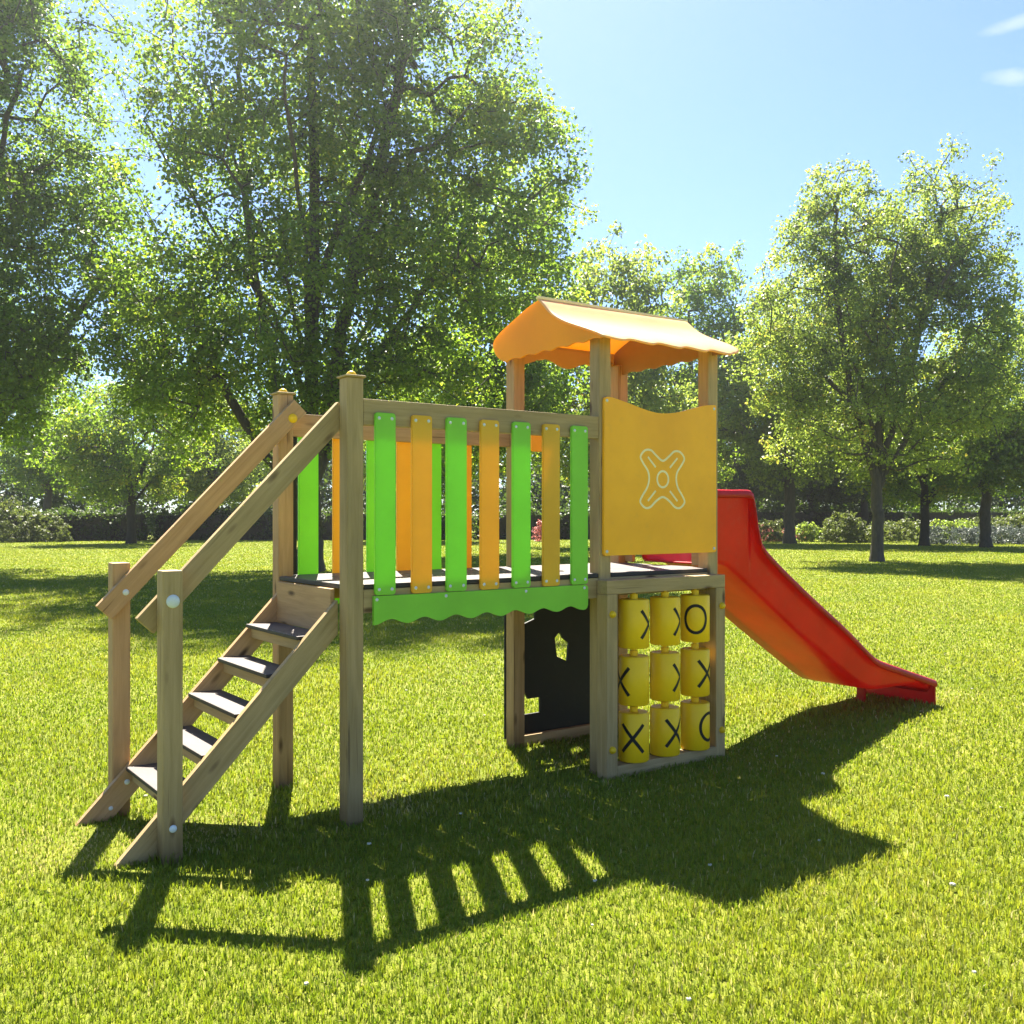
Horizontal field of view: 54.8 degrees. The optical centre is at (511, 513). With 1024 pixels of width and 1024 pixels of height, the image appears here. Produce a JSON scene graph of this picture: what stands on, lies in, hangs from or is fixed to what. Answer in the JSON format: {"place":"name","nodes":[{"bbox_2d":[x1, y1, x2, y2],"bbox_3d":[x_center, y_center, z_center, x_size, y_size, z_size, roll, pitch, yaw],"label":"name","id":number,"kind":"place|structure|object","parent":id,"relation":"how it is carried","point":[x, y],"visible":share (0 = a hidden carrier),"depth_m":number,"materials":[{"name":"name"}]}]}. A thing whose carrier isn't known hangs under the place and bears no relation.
{"place":"outdoors","nodes":[
{"label":"outdoors","id":0,"kind":"place"},
{"bbox_2d":[0,523,1023,1023],"bbox_3d":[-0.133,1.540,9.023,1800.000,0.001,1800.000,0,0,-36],"label":"lawn","id":1,"kind":"structure","parent":0,"point":[570,945],"depth_m":4.54,"materials":[{"name":"plant"}]},
{"bbox_2d":[0,344,25,455],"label":"broadleaf tree","id":2,"kind":"object","parent":1,"relation":"on","point":[1,427],"visible":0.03,"depth_m":44.61,"materials":[{"name":"green plant"}]},
{"bbox_2d":[0,495,44,541],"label":"shrub","id":3,"kind":"object","parent":1,"relation":"on","point":[8,527],"visible":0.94,"depth_m":53.76,"materials":[{"name":"green plant"}]},
{"bbox_2d":[12,511,73,541],"bbox_3d":[-25.838,0.767,54.521,3.342,1.877,2.529,0,0,0],"label":"shrub","id":4,"kind":"object","parent":1,"relation":"on","point":[62,534],"visible":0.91,"depth_m":54.21,"materials":[{"name":"green plant"}]},
{"bbox_2d":[0,335,110,511],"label":"broadleaf tree","id":5,"kind":"object","parent":1,"relation":"on","point":[25,475],"visible":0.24,"depth_m":65.51,"materials":[{"name":"green plant"}]},
{"bbox_2d":[0,504,164,540],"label":"hedge","id":6,"kind":"object","parent":1,"relation":"on","point":[90,525],"visible":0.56,"depth_m":56.50,"materials":[{"name":"green plant"}]},
{"bbox_2d":[0,0,171,458],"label":"broadleaf tree","id":7,"kind":"object","parent":1,"relation":"on","point":[34,364],"visible":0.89,"depth_m":26.32,"materials":[{"name":"green plant"}]},
{"bbox_2d":[22,360,223,543],"bbox_3d":[-19.897,-3.286,51.153,9.016,9.987,8.465,0,0,11],"label":"broadleaf tree","id":8,"kind":"object","parent":1,"relation":"on","point":[105,457],"visible":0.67,"depth_m":49.53,"materials":[{"name":"green plant"}]},
{"bbox_2d":[132,378,272,511],"bbox_3d":[-17.947,-3.698,59.873,8.889,10.754,8.946,0,0,41],"label":"broadleaf tree","id":9,"kind":"object","parent":1,"relation":"on","point":[207,477],"visible":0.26,"depth_m":58.91,"materials":[{"name":"green plant"}]},
{"bbox_2d":[147,504,478,539],"bbox_3d":[-11.562,0.610,58.523,21.544,2.419,2.430,0,0,0],"label":"hedge","id":10,"kind":"object","parent":1,"relation":"on","point":[261,528],"visible":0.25,"depth_m":58.00,"materials":[{"name":"green plant"}]},
{"bbox_2d":[52,0,601,571],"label":"broadleaf tree","id":11,"kind":"object","parent":1,"relation":"on","point":[380,194],"visible":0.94,"depth_m":25.08,"materials":[{"name":"green plant"}]},
{"bbox_2d":[331,348,504,503],"bbox_3d":[-5.691,-4.138,55.721,9.311,11.749,9.918,0,0,-42],"label":"broadleaf tree","id":12,"kind":"object","parent":1,"relation":"on","point":[442,477],"visible":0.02,"depth_m":54.79,"materials":[{"name":"green plant"}]},
{"bbox_2d":[349,153,593,478],"bbox_3d":[-1.120,-5.997,37.269,9.215,15.419,9.164,0,0,-23],"label":"broadleaf tree","id":13,"kind":"object","parent":1,"relation":"on","point":[536,383],"visible":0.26,"depth_m":36.22,"materials":[{"name":"green plant"}]},
{"bbox_2d":[75,296,936,867],"bbox_3d":[0.642,0.119,6.386,6.359,2.942,1.152,0,0,-36],"label":"playground set","id":14,"kind":"object","parent":1,"relation":"on","point":[657,494],"visible":0.98,"depth_m":5.72,"materials":[{"name":"brown wood"}]},
{"bbox_2d":[0,386,1023,533],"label":"distant wood","id":15,"kind":"object","parent":1,"relation":"on","point":[61,498],"visible":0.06,"depth_m":73.19,"materials":[{"name":"green plant"}]},
{"bbox_2d":[472,505,589,538],"bbox_3d":[5.521,0.654,59.997,18.521,2.322,2.396,0,0,0],"label":"hedge","id":16,"kind":"object","parent":1,"relation":"on","point":[564,525],"visible":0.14,"depth_m":59.50,"materials":[{"name":"green plant"}]},
{"bbox_2d":[531,519,541,540],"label":"shrub","id":17,"kind":"object","parent":1,"relation":"on","point":[538,529],"visible":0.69,"depth_m":54.89,"materials":[{"name":"pink plant"}]},
{"bbox_2d":[99,649,1001,1000],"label":"clover flowers","id":18,"kind":"object","parent":1,"relation":"on","point":[595,879],"visible":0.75,"depth_m":4.07,"materials":[{"name":"white plant"}]},
{"bbox_2d":[529,220,697,486],"bbox_3d":[4.053,-5.732,46.163,9.417,14.929,9.357,0,0,5],"label":"broadleaf tree","id":19,"kind":"object","parent":1,"relation":"on","point":[647,398],"visible":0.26,"depth_m":43.91,"materials":[{"name":"green plant"}]},
{"bbox_2d":[629,239,772,482],"bbox_3d":[9.855,-6.689,55.389,9.700,16.835,9.647,0,0,28],"label":"broadleaf tree","id":20,"kind":"object","parent":1,"relation":"on","point":[696,296],"visible":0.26,"depth_m":53.90,"materials":[{"name":"green plant"}]},
{"bbox_2d":[717,352,795,504],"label":"broadleaf tree","id":21,"kind":"object","parent":1,"relation":"on","point":[737,483],"visible":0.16,"depth_m":66.53,"materials":[{"name":"green plant"}]},
{"bbox_2d":[759,524,773,541],"bbox_3d":[13.465,1.061,55.416,3.207,1.280,2.594,0,0,0],"label":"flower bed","id":22,"kind":"object","parent":1,"relation":"on","point":[765,531],"visible":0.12,"depth_m":54.58,"materials":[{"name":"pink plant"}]},
{"bbox_2d":[758,519,783,541],"bbox_3d":[14.345,0.983,55.020,2.597,1.475,2.166,0,0,24],"label":"shrub","id":23,"kind":"object","parent":1,"relation":"on","point":[776,534],"visible":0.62,"depth_m":54.62,"materials":[{"name":"green plant"}]},
{"bbox_2d":[762,529,805,540],"bbox_3d":[15.467,1.218,56.023,2.975,1.009,2.318,0,0,0],"label":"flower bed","id":24,"kind":"object","parent":1,"relation":"on","point":[783,533],"visible":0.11,"depth_m":55.38,"materials":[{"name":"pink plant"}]},
{"bbox_2d":[675,266,896,543],"bbox_3d":[14.265,-5.855,51.157,10.519,15.182,10.635,0,0,-42],"label":"broadleaf tree","id":25,"kind":"object","parent":1,"relation":"on","point":[750,445],"visible":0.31,"depth_m":50.22,"materials":[{"name":"green plant"}]},
{"bbox_2d":[755,395,858,511],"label":"broadleaf tree","id":26,"kind":"object","parent":1,"relation":"on","point":[812,498],"visible":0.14,"depth_m":64.81,"materials":[{"name":"green plant"}]},
{"bbox_2d":[795,521,821,541],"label":"shrub","id":27,"kind":"object","parent":1,"relation":"on","point":[813,530],"visible":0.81,"depth_m":54.53,"materials":[{"name":"green plant"}]},
{"bbox_2d":[817,510,870,542],"bbox_3d":[17.760,0.755,52.995,2.496,1.899,2.459,0,0,-39],"label":"shrub","id":28,"kind":"object","parent":1,"relation":"on","point":[850,535],"visible":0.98,"depth_m":52.60,"materials":[{"name":"green plant"}]},
{"bbox_2d":[810,386,914,530],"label":"broadleaf tree","id":29,"kind":"object","parent":1,"relation":"on","point":[855,499],"visible":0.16,"depth_m":63.92,"materials":[{"name":"green plant"}]},
{"bbox_2d":[719,132,1023,561],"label":"broadleaf tree","id":30,"kind":"object","parent":1,"relation":"on","point":[928,280],"visible":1,"depth_m":30.94,"materials":[{"name":"green plant"}]},
{"bbox_2d":[757,503,1023,536],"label":"hedge","id":31,"kind":"object","parent":1,"relation":"on","point":[817,518],"visible":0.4,"depth_m":65.50,"materials":[{"name":"green plant"}]},
{"bbox_2d":[858,518,953,541],"bbox_3d":[21.427,0.943,53.965,4.902,1.511,3.930,0,0,0],"label":"shrub","id":32,"kind":"object","parent":1,"relation":"on","point":[894,526],"visible":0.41,"depth_m":53.32,"materials":[{"name":"green plant"}]},
{"bbox_2d":[841,378,992,545],"bbox_3d":[19.985,-2.813,47.691,8.041,9.008,8.565,0,0,18],"label":"broadleaf tree","id":33,"kind":"object","parent":1,"relation":"on","point":[926,495],"visible":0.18,"depth_m":47.40,"materials":[{"name":"green plant"}]},
{"bbox_2d":[914,518,979,542],"bbox_3d":[23.469,0.944,53.025,3.340,1.463,2.753,0,0,0],"label":"shrub","id":34,"kind":"object","parent":1,"relation":"on","point":[948,523],"visible":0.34,"depth_m":52.57,"materials":[{"name":"green plant"}]},
{"bbox_2d":[875,306,1023,547],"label":"broadleaf tree","id":35,"kind":"object","parent":1,"relation":"on","point":[988,476],"visible":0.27,"depth_m":44.08,"materials":[{"name":"green plant"}]},
{"bbox_2d":[929,524,996,544],"bbox_3d":[22.497,1.091,49.995,3.492,1.167,2.799,0,0,0],"label":"shrub","id":36,"kind":"object","parent":1,"relation":"on","point":[971,536],"visible":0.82,"depth_m":49.38,"materials":[{"name":"grey plant"}]},
{"bbox_2d":[936,304,1023,496],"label":"broadleaf tree","id":37,"kind":"object","parent":1,"relation":"on","point":[1018,464],"visible":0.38,"depth_m":42.05,"materials":[{"name":"green plant"}]},
{"bbox_2d":[954,515,1023,542],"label":"shrub","id":38,"kind":"object","parent":1,"relation":"on","point":[993,521],"visible":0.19,"depth_m":53.31,"materials":[{"name":"green plant"}]},
{"bbox_2d":[974,524,1023,544],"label":"shrub","id":39,"kind":"object","parent":1,"relation":"on","point":[1011,531],"visible":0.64,"depth_m":50.02,"materials":[{"name":"grey plant"}]},
{"bbox_2d":[997,512,1023,538],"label":"shrub","id":40,"kind":"object","parent":1,"relation":"on","point":[1016,517],"visible":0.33,"depth_m":53.70,"materials":[{"name":"green plant"}]},
{"bbox_2d":[0,0,1023,513],"label":"sky","id":41,"kind":"structure","parent":0,"point":[707,119],"materials":[{"name":"blue"}]}
]}

